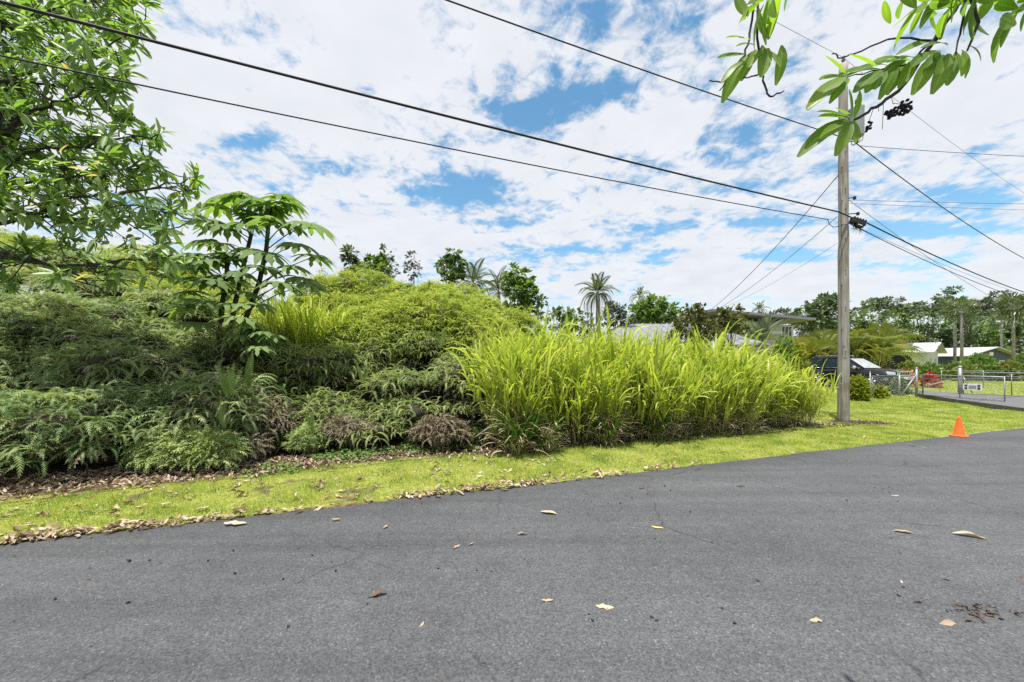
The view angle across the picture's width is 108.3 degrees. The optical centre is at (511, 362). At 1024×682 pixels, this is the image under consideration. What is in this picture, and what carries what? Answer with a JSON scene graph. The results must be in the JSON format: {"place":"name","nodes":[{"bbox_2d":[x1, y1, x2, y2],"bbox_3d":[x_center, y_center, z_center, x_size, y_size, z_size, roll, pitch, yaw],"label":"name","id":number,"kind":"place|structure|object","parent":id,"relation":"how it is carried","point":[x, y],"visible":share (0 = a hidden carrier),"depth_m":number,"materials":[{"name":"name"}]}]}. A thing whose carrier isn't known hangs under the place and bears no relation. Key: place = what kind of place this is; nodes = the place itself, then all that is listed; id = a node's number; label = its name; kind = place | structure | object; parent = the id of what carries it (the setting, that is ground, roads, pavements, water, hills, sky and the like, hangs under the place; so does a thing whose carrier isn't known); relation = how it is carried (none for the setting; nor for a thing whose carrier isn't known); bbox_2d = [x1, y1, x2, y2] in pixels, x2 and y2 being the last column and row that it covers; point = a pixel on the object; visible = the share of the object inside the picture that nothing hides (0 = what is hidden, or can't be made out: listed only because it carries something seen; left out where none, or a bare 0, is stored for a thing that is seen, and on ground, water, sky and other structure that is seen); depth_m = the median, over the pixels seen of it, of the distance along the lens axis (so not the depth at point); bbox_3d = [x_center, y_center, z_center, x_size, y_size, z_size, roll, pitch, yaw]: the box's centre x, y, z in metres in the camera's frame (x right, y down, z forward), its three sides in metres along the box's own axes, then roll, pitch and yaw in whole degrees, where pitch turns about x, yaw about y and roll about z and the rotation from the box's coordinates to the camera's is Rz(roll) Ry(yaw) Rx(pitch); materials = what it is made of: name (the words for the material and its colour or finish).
{"place":"outdoors","nodes":[
{"label":"outdoors","id":0,"kind":"place"},
{"bbox_2d":[0,428,1023,681],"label":"road","id":1,"kind":"structure","parent":0,"point":[838,566],"depth_m":2.62,"materials":[{"name":"grey asphalt"}]},
{"bbox_2d":[0,368,1023,545],"bbox_3d":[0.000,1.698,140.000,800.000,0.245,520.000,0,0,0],"label":"ground","id":2,"kind":"structure","parent":0,"point":[27,471],"depth_m":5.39,"materials":[{"name":"green plant"}]},
{"bbox_2d":[0,0,215,295],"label":"broad leaved tree","id":3,"kind":"object","parent":2,"relation":"on","point":[22,26],"visible":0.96,"depth_m":5.23,"materials":[{"name":"green plant"}]},
{"bbox_2d":[0,226,268,372],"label":"fern mound","id":4,"kind":"object","parent":2,"relation":"on","point":[132,264],"visible":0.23,"depth_m":11.28,"materials":[{"name":"green plant"}]},
{"bbox_2d":[0,236,306,478],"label":"fern thicket","id":5,"kind":"object","parent":2,"relation":"on","point":[81,382],"visible":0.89,"depth_m":6.09,"materials":[{"name":"green plant"}]},
{"bbox_2d":[217,361,234,398],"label":"sword fern","id":6,"kind":"object","parent":5,"relation":"on","point":[228,389],"visible":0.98,"depth_m":5.70,"materials":[{"name":"green plant"}]},
{"bbox_2d":[120,420,253,473],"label":"wispy bush","id":7,"kind":"object","parent":2,"relation":"on","point":[204,446],"visible":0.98,"depth_m":5.25,"materials":[{"name":"green plant"}]},
{"bbox_2d":[158,250,267,391],"bbox_3d":[-5.659,-0.277,7.011,2.164,3.755,1.349,0,0,0],"label":"lobed leaf tree","id":8,"kind":"object","parent":2,"relation":"on","point":[216,260],"visible":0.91,"depth_m":6.99,"materials":[{"name":"green plant"}]},
{"bbox_2d":[179,193,284,390],"bbox_3d":[-5.609,-0.970,7.594,2.360,5.140,1.456,0,0,18],"label":"lobed leaf tree","id":9,"kind":"object","parent":2,"relation":"on","point":[215,208],"visible":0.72,"depth_m":7.47,"materials":[{"name":"green plant"}]},
{"bbox_2d":[218,426,276,464],"bbox_3d":[-4.299,1.313,5.966,0.924,0.639,0.968,0,0,0],"label":"dead fern heap","id":10,"kind":"object","parent":2,"relation":"on","point":[260,446],"visible":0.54,"depth_m":5.88,"materials":[{"name":"brown plant"}]},
{"bbox_2d":[215,322,288,404],"bbox_3d":[-4.822,0.424,6.828,1.374,2.352,0.834,0,0,0],"label":"lobed leaf tree","id":11,"kind":"object","parent":2,"relation":"on","point":[252,333],"visible":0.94,"depth_m":6.75,"materials":[{"name":"green plant"}]},
{"bbox_2d":[229,393,299,453],"bbox_3d":[-4.360,1.064,6.487,1.280,1.074,0.999,0,0,0],"label":"dead fern heap","id":12,"kind":"object","parent":2,"relation":"on","point":[275,417],"visible":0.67,"depth_m":6.35,"materials":[{"name":"brown plant"}]},
{"bbox_2d":[241,459,304,476],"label":"creeper","id":13,"kind":"object","parent":2,"relation":"on","point":[272,467],"visible":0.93,"depth_m":5.40,"materials":[{"name":"green plant"}]},
{"bbox_2d":[218,191,337,398],"bbox_3d":[-4.753,-0.959,7.325,2.676,5.118,1.629,0,0,0],"label":"lobed leaf tree","id":14,"kind":"object","parent":2,"relation":"on","point":[271,213],"visible":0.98,"depth_m":7.29,"materials":[{"name":"green plant"}]},
{"bbox_2d":[281,423,332,454],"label":"wispy bush","id":15,"kind":"object","parent":2,"relation":"on","point":[295,442],"visible":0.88,"depth_m":6.29,"materials":[{"name":"green plant"}]},
{"bbox_2d":[311,448,376,461],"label":"creeper","id":16,"kind":"object","parent":2,"relation":"on","point":[317,456],"visible":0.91,"depth_m":6.18,"materials":[{"name":"green plant"}]},
{"bbox_2d":[310,410,380,450],"bbox_3d":[-2.981,1.230,6.701,1.408,0.744,1.002,0,0,0],"label":"dead fern heap","id":17,"kind":"object","parent":2,"relation":"on","point":[340,426],"visible":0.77,"depth_m":6.55,"materials":[{"name":"brown plant"}]},
{"bbox_2d":[338,243,360,280],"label":"background tree","id":18,"kind":"object","parent":2,"relation":"on","point":[349,255],"visible":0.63,"depth_m":23.69,"materials":[{"name":"green plant"}]},
{"bbox_2d":[225,320,508,454],"bbox_3d":[-2.837,0.366,8.299,8.628,2.945,4.389,0,0,0],"label":"fern thicket","id":19,"kind":"object","parent":2,"relation":"on","point":[433,388],"visible":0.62,"depth_m":7.51,"materials":[{"name":"green plant"}]},
{"bbox_2d":[257,315,308,385],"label":"tall grass clump","id":20,"kind":"object","parent":19,"relation":"on","point":[268,325],"visible":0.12,"depth_m":8.38,"materials":[{"name":"plant"}]},
{"bbox_2d":[255,292,344,382],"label":"tall grass clump","id":21,"kind":"object","parent":19,"relation":"on","point":[278,319],"visible":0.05,"depth_m":8.55,"materials":[{"name":"plant"}]},
{"bbox_2d":[266,288,346,381],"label":"tall grass clump","id":22,"kind":"object","parent":19,"relation":"on","point":[310,322],"visible":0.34,"depth_m":8.42,"materials":[{"name":"plant"}]},
{"bbox_2d":[273,289,366,355],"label":"tall grass clump","id":23,"kind":"object","parent":19,"relation":"on","point":[320,329],"visible":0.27,"depth_m":8.52,"materials":[{"name":"plant"}]},
{"bbox_2d":[354,251,392,276],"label":"background tree","id":24,"kind":"object","parent":2,"relation":"on","point":[377,260],"visible":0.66,"depth_m":18.51,"materials":[{"name":"green plant"}]},
{"bbox_2d":[254,261,548,416],"bbox_3d":[-3.522,-0.838,10.860,9.595,4.935,6.261,0,0,0],"label":"fern mound","id":25,"kind":"object","parent":2,"relation":"on","point":[433,306],"visible":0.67,"depth_m":9.43,"materials":[{"name":"green plant"}]},
{"bbox_2d":[403,413,476,449],"bbox_3d":[-1.295,1.249,6.737,1.299,0.704,0.985,0,0,0],"label":"dead fern heap","id":26,"kind":"object","parent":2,"relation":"on","point":[436,428],"visible":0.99,"depth_m":6.60,"materials":[{"name":"brown plant"}]},
{"bbox_2d":[0,420,899,542],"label":"leaf litter","id":27,"kind":"object","parent":2,"relation":"on","point":[157,477],"visible":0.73,"depth_m":4.97,"materials":[{"name":"brown plant"}]},
{"bbox_2d":[433,247,466,285],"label":"background tree","id":28,"kind":"object","parent":2,"relation":"on","point":[449,260],"visible":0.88,"depth_m":19.73,"materials":[{"name":"green plant"}]},
{"bbox_2d":[452,257,496,293],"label":"coconut palm","id":29,"kind":"object","parent":2,"relation":"on","point":[475,276],"visible":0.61,"depth_m":19.76,"materials":[{"name":"green plant"}]},
{"bbox_2d":[481,266,514,303],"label":"coconut palm","id":30,"kind":"object","parent":2,"relation":"on","point":[496,285],"visible":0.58,"depth_m":18.88,"materials":[{"name":"green plant"}]},
{"bbox_2d":[440,326,569,450],"bbox_3d":[0.035,0.516,6.942,2.243,2.387,2.933,0,0,-29],"label":"tall grass clump","id":31,"kind":"object","parent":2,"relation":"on","point":[522,396],"visible":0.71,"depth_m":6.57,"materials":[{"name":"plant"}]},
{"bbox_2d":[476,404,552,458],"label":"grass tuft","id":32,"kind":"object","parent":2,"relation":"on","point":[522,433],"visible":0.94,"depth_m":6.35,"materials":[{"name":"plant"}]},
{"bbox_2d":[436,314,597,444],"bbox_3d":[0.173,0.302,7.511,3.258,2.795,2.845,0,0,15],"label":"tall grass clump","id":33,"kind":"object","parent":2,"relation":"on","point":[494,350],"visible":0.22,"depth_m":7.04,"materials":[{"name":"plant"}]},
{"bbox_2d":[498,262,539,318],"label":"background tree","id":34,"kind":"object","parent":2,"relation":"on","point":[527,286],"visible":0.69,"depth_m":17.62,"materials":[{"name":"green plant"}]},
{"bbox_2d":[466,306,572,361],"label":"tall grass clump","id":35,"kind":"object","parent":2,"relation":"on","point":[545,324],"visible":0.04,"depth_m":8.89,"materials":[{"name":"plant"}]},
{"bbox_2d":[496,319,559,359],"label":"tall grass clump","id":36,"kind":"object","parent":2,"relation":"on","point":[522,340],"visible":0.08,"depth_m":8.24,"materials":[{"name":"plant"}]},
{"bbox_2d":[505,352,574,444],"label":"tall grass clump","id":37,"kind":"object","parent":2,"relation":"on","point":[553,401],"visible":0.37,"depth_m":6.90,"materials":[{"name":"plant"}]},
{"bbox_2d":[492,328,601,437],"bbox_3d":[0.687,0.503,7.781,2.347,2.372,2.181,0,0,-8],"label":"tall grass clump","id":38,"kind":"object","parent":2,"relation":"on","point":[585,362],"visible":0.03,"depth_m":7.25,"materials":[{"name":"plant"}]},
{"bbox_2d":[528,419,570,453],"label":"grass tuft","id":39,"kind":"object","parent":2,"relation":"on","point":[551,437],"visible":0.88,"depth_m":6.50,"materials":[{"name":"plant"}]},
{"bbox_2d":[543,305,585,345],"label":"background tree","id":40,"kind":"object","parent":2,"relation":"on","point":[570,314],"visible":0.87,"depth_m":23.70,"materials":[{"name":"green plant"}]},
{"bbox_2d":[513,303,641,429],"bbox_3d":[1.460,0.166,8.716,3.140,2.987,2.746,0,0,7],"label":"tall grass clump","id":41,"kind":"object","parent":2,"relation":"on","point":[596,342],"visible":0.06,"depth_m":8.11,"materials":[{"name":"plant"}]},
{"bbox_2d":[528,335,626,439],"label":"tall grass clump","id":42,"kind":"object","parent":2,"relation":"on","point":[588,363],"visible":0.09,"depth_m":7.29,"materials":[{"name":"plant"}]},
{"bbox_2d":[526,348,637,445],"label":"tall grass clump","id":43,"kind":"object","parent":2,"relation":"on","point":[578,409],"visible":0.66,"depth_m":6.98,"materials":[{"name":"plant"}]},
{"bbox_2d":[541,303,648,361],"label":"tall grass clump","id":44,"kind":"object","parent":2,"relation":"on","point":[609,329],"visible":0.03,"depth_m":8.69,"materials":[{"name":"plant"}]},
{"bbox_2d":[574,271,620,336],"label":"coconut palm","id":45,"kind":"object","parent":2,"relation":"on","point":[597,286],"visible":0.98,"depth_m":19.88,"materials":[{"name":"green plant"}]},
{"bbox_2d":[575,407,633,447],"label":"grass tuft","id":46,"kind":"object","parent":2,"relation":"on","point":[616,424],"visible":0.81,"depth_m":7.00,"materials":[{"name":"plant"}]},
{"bbox_2d":[562,336,660,446],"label":"tall grass clump","id":47,"kind":"object","parent":2,"relation":"on","point":[613,403],"visible":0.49,"depth_m":6.98,"materials":[{"name":"plant"}]},
{"bbox_2d":[600,300,637,327],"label":"background tree","id":48,"kind":"object","parent":2,"relation":"on","point":[619,317],"visible":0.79,"depth_m":23.84,"materials":[{"name":"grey plant"}]},
{"bbox_2d":[552,320,692,437],"bbox_3d":[2.409,0.377,8.241,3.306,2.691,2.528,0,0,-18],"label":"tall grass clump","id":49,"kind":"object","parent":2,"relation":"on","point":[667,348],"visible":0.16,"depth_m":7.67,"materials":[{"name":"plant"}]},
{"bbox_2d":[579,332,699,440],"bbox_3d":[2.523,0.532,7.876,2.078,2.260,2.376,0,0,-29],"label":"tall grass clump","id":50,"kind":"object","parent":2,"relation":"on","point":[641,405],"visible":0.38,"depth_m":7.38,"materials":[{"name":"plant"}]},
{"bbox_2d":[625,292,684,323],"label":"background tree","id":51,"kind":"object","parent":2,"relation":"on","point":[648,312],"visible":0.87,"depth_m":26.47,"materials":[{"name":"green plant"}]},
{"bbox_2d":[629,406,684,440],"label":"grass tuft","id":52,"kind":"object","parent":2,"relation":"on","point":[654,427],"visible":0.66,"depth_m":7.51,"materials":[{"name":"plant"}]},
{"bbox_2d":[598,342,718,440],"bbox_3d":[3.015,0.588,7.736,2.593,2.121,2.284,0,0,-16],"label":"tall grass clump","id":53,"kind":"object","parent":2,"relation":"on","point":[662,403],"visible":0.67,"depth_m":7.38,"materials":[{"name":"plant"}]},
{"bbox_2d":[580,324,770,358],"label":"grey roof house","id":54,"kind":"structure","parent":2,"relation":"on","point":[665,328],"depth_m":22.21,"materials":[{"name":"metal"}]},
{"bbox_2d":[631,356,719,437],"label":"tall grass clump","id":55,"kind":"object","parent":2,"relation":"on","point":[689,410],"visible":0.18,"depth_m":7.77,"materials":[{"name":"plant"}]},
{"bbox_2d":[480,419,901,457],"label":"dirt clods","id":56,"kind":"object","parent":2,"relation":"on","point":[795,429],"visible":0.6,"depth_m":8.15,"materials":[{"name":"brown soil"}]},
{"bbox_2d":[662,302,727,348],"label":"vine shrub","id":57,"kind":"object","parent":2,"relation":"on","point":[701,320],"visible":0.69,"depth_m":15.69,"materials":[{"name":"green plant"}]},
{"bbox_2d":[676,341,740,438],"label":"tall grass clump","id":58,"kind":"object","parent":2,"relation":"on","point":[709,404],"visible":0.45,"depth_m":7.94,"materials":[{"name":"plant"}]},
{"bbox_2d":[662,317,761,420],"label":"tall grass clump","id":59,"kind":"object","parent":2,"relation":"on","point":[720,345],"visible":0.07,"depth_m":9.13,"materials":[{"name":"plant"}]},
{"bbox_2d":[667,344,780,435],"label":"tall grass clump","id":60,"kind":"object","parent":2,"relation":"on","point":[731,396],"visible":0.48,"depth_m":8.02,"materials":[{"name":"plant"}]},
{"bbox_2d":[708,303,752,352],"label":"vine shrub","id":61,"kind":"object","parent":2,"relation":"on","point":[725,317],"visible":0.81,"depth_m":16.60,"materials":[{"name":"plant"}]},
{"bbox_2d":[687,323,791,429],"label":"tall grass clump","id":62,"kind":"object","parent":2,"relation":"on","point":[750,355],"visible":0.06,"depth_m":8.48,"materials":[{"name":"plant"}]},
{"bbox_2d":[672,309,815,363],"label":"beige house","id":63,"kind":"structure","parent":2,"relation":"on","point":[781,328],"depth_m":30.89,"materials":[{"name":"paint"}]},
{"bbox_2d":[687,336,809,426],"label":"tall grass clump","id":64,"kind":"object","parent":2,"relation":"on","point":[775,366],"visible":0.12,"depth_m":8.72,"materials":[{"name":"plant"}]},
{"bbox_2d":[706,336,797,434],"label":"tall grass clump","id":65,"kind":"object","parent":2,"relation":"on","point":[755,408],"visible":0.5,"depth_m":8.14,"materials":[{"name":"plant"}]},
{"bbox_2d":[733,314,790,358],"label":"silver palm","id":66,"kind":"object","parent":2,"relation":"on","point":[762,323],"visible":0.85,"depth_m":18.79,"materials":[{"name":"green plant"}]},
{"bbox_2d":[751,369,804,428],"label":"tall grass clump","id":67,"kind":"object","parent":2,"relation":"on","point":[777,401],"visible":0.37,"depth_m":8.88,"materials":[{"name":"plant"}]},
{"bbox_2d":[767,334,797,372],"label":"shrub","id":68,"kind":"object","parent":2,"relation":"on","point":[782,346],"visible":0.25,"depth_m":23.81,"materials":[{"name":"green plant"}]},
{"bbox_2d":[751,344,826,421],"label":"tall grass clump","id":69,"kind":"object","parent":2,"relation":"on","point":[804,372],"visible":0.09,"depth_m":9.38,"materials":[{"name":"plant"}]},
{"bbox_2d":[765,368,822,427],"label":"tall grass clump","id":70,"kind":"object","parent":2,"relation":"on","point":[794,402],"visible":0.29,"depth_m":9.07,"materials":[{"name":"plant"}]},
{"bbox_2d":[787,342,811,385],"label":"shrub","id":71,"kind":"object","parent":2,"relation":"on","point":[801,349],"visible":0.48,"depth_m":22.86,"materials":[{"name":"green plant"}]},
{"bbox_2d":[781,356,841,427],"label":"tall grass clump","id":72,"kind":"object","parent":2,"relation":"on","point":[810,404],"visible":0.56,"depth_m":9.13,"materials":[{"name":"plant"}]},
{"bbox_2d":[767,329,876,369],"bbox_3d":[22.631,-0.382,27.152,6.250,4.016,6.600,0,0,0],"label":"areca palm","id":73,"kind":"object","parent":2,"relation":"on","point":[821,346],"visible":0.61,"depth_m":26.34,"materials":[{"name":"green plant"}]},
{"bbox_2d":[792,290,855,356],"bbox_3d":[31.963,-2.886,37.801,6.644,9.201,3.630,0,0,-20],"label":"background tree","id":74,"kind":"object","parent":2,"relation":"on","point":[826,304],"visible":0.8,"depth_m":37.44,"materials":[{"name":"green plant"}]},
{"bbox_2d":[828,55,864,421],"bbox_3d":[8.978,-3.244,10.042,0.924,10.293,0.414,0,0,11],"label":"utility pole","id":75,"kind":"object","parent":2,"relation":"on","point":[843,367],"visible":0.74,"depth_m":10.01,"materials":[{"name":"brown wood"}]},
{"bbox_2d":[0,55,828,219],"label":"overhead cable","id":76,"kind":"object","parent":75,"relation":"attached to","point":[356,129],"visible":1,"depth_m":5.31,"materials":[{"name":"black rubber"}]},
{"bbox_2d":[0,0,851,217],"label":"overhead cable","id":77,"kind":"object","parent":75,"relation":"attached to","point":[3,2],"visible":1,"depth_m":4.92,"materials":[{"name":"black rubber"}]},
{"bbox_2d":[445,0,837,135],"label":"overhead cable","id":78,"kind":"object","parent":75,"relation":"attached to","point":[467,7],"visible":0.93,"depth_m":6.77,"materials":[{"name":"black rubber"}]},
{"bbox_2d":[850,373,872,401],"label":"shrub","id":79,"kind":"object","parent":2,"relation":"on","point":[860,389],"visible":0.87,"depth_m":15.39,"materials":[{"name":"green plant"}]},
{"bbox_2d":[709,0,1023,156],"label":"overhanging tree","id":80,"kind":"object","parent":2,"relation":"on","point":[899,74],"visible":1,"depth_m":1.17,"materials":[{"name":"green plant"}]},
{"bbox_2d":[857,297,887,323],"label":"skyline tree","id":81,"kind":"object","parent":2,"relation":"on","point":[878,303],"visible":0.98,"depth_m":75.46,"materials":[{"name":"green plant"}]},
{"bbox_2d":[825,335,928,367],"bbox_3d":[24.197,-0.138,24.862,5.070,3.510,4.455,0,0,0],"label":"areca palm","id":82,"kind":"object","parent":2,"relation":"on","point":[870,347],"visible":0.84,"depth_m":24.18,"materials":[{"name":"green plant"}]},
{"bbox_2d":[814,322,939,363],"bbox_3d":[31.208,-0.854,33.547,7.646,4.956,8.420,0,0,17],"label":"areca palm","id":83,"kind":"object","parent":2,"relation":"on","point":[888,330],"visible":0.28,"depth_m":31.52,"materials":[{"name":"green plant"}]},
{"bbox_2d":[816,342,946,368],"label":"white house","id":84,"kind":"structure","parent":2,"relation":"on","point":[933,350],"depth_m":44.35,"materials":[{"name":"paint"}]},
{"bbox_2d":[869,367,917,397],"bbox_3d":[17.561,1.035,17.131,4.088,1.630,0.317,0,0,-22],"label":"chain link fence","id":85,"kind":"object","parent":2,"relation":"on","point":[915,376],"visible":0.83,"depth_m":17.66,"materials":[{"name":"metal"}]},
{"bbox_2d":[903,300,939,325],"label":"skyline tree","id":86,"kind":"object","parent":2,"relation":"on","point":[915,310],"visible":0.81,"depth_m":76.16,"materials":[{"name":"green plant"}]},
{"bbox_2d":[911,311,952,346],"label":"belt tree","id":87,"kind":"object","parent":2,"relation":"on","point":[929,328],"visible":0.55,"depth_m":65.23,"materials":[{"name":"green plant"}]},
{"bbox_2d":[929,285,967,328],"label":"skyline tree","id":88,"kind":"object","parent":2,"relation":"on","point":[949,289],"visible":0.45,"depth_m":75.37,"materials":[{"name":"green plant"}]},
{"bbox_2d":[935,296,975,361],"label":"tree","id":89,"kind":"object","parent":2,"relation":"on","point":[943,303],"visible":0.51,"depth_m":43.95,"materials":[{"name":"green plant"}]},
{"bbox_2d":[940,297,984,360],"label":"tree","id":90,"kind":"object","parent":2,"relation":"on","point":[961,315],"visible":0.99,"depth_m":40.89,"materials":[{"name":"green plant"}]},
{"bbox_2d":[942,310,989,347],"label":"belt tree","id":91,"kind":"object","parent":2,"relation":"on","point":[968,334],"visible":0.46,"depth_m":62.00,"materials":[{"name":"green plant"}]},
{"bbox_2d":[938,347,1017,366],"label":"blue house","id":92,"kind":"structure","parent":2,"relation":"on","point":[1001,354],"depth_m":52.92,"materials":[{"name":"metal"}]},
{"bbox_2d":[961,352,1000,367],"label":"shrub","id":93,"kind":"object","parent":2,"relation":"on","point":[972,359],"visible":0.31,"depth_m":35.68,"materials":[{"name":"green plant"}]},
{"bbox_2d":[967,319,1010,349],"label":"belt tree","id":94,"kind":"object","parent":2,"relation":"on","point":[988,342],"visible":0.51,"depth_m":62.49,"materials":[{"name":"green plant"}]},
{"bbox_2d":[983,312,1018,347],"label":"tree","id":95,"kind":"object","parent":2,"relation":"on","point":[1007,323],"visible":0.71,"depth_m":53.92,"materials":[{"name":"green plant"}]},
{"bbox_2d":[986,292,1023,359],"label":"tree","id":96,"kind":"object","parent":2,"relation":"on","point":[1013,313],"visible":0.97,"depth_m":42.98,"materials":[{"name":"green plant"}]},
{"bbox_2d":[994,315,1023,360],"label":"belt tree","id":97,"kind":"object","parent":2,"relation":"on","point":[1020,325],"visible":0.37,"depth_m":63.07,"materials":[{"name":"green plant"}]},
{"bbox_2d":[995,358,1023,380],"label":"hedge bush","id":98,"kind":"object","parent":2,"relation":"on","point":[1006,367],"visible":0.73,"depth_m":32.03,"materials":[{"name":"green plant"}]},
{"bbox_2d":[0,0,1023,357],"label":"sky","id":99,"kind":"structure","parent":0,"point":[369,190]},
{"bbox_2d":[816,383,1023,411],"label":"driveway","id":100,"kind":"structure","parent":0,"point":[1014,403],"depth_m":15.54,"materials":[{"name":"concrete"}]},
{"bbox_2d":[803,355,912,386],"bbox_3d":[21.354,0.535,23.079,2.260,1.990,4.888,0,0,-17],"label":"parked car","id":101,"kind":"object","parent":100,"relation":"on","point":[862,366],"visible":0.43,"depth_m":22.43,"materials":[{"name":"black paint"}]},
{"bbox_2d":[919,374,1004,401],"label":"chain link gate","id":102,"kind":"structure","parent":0,"point":[933,375],"depth_m":16.13,"materials":[{"name":"metal"}]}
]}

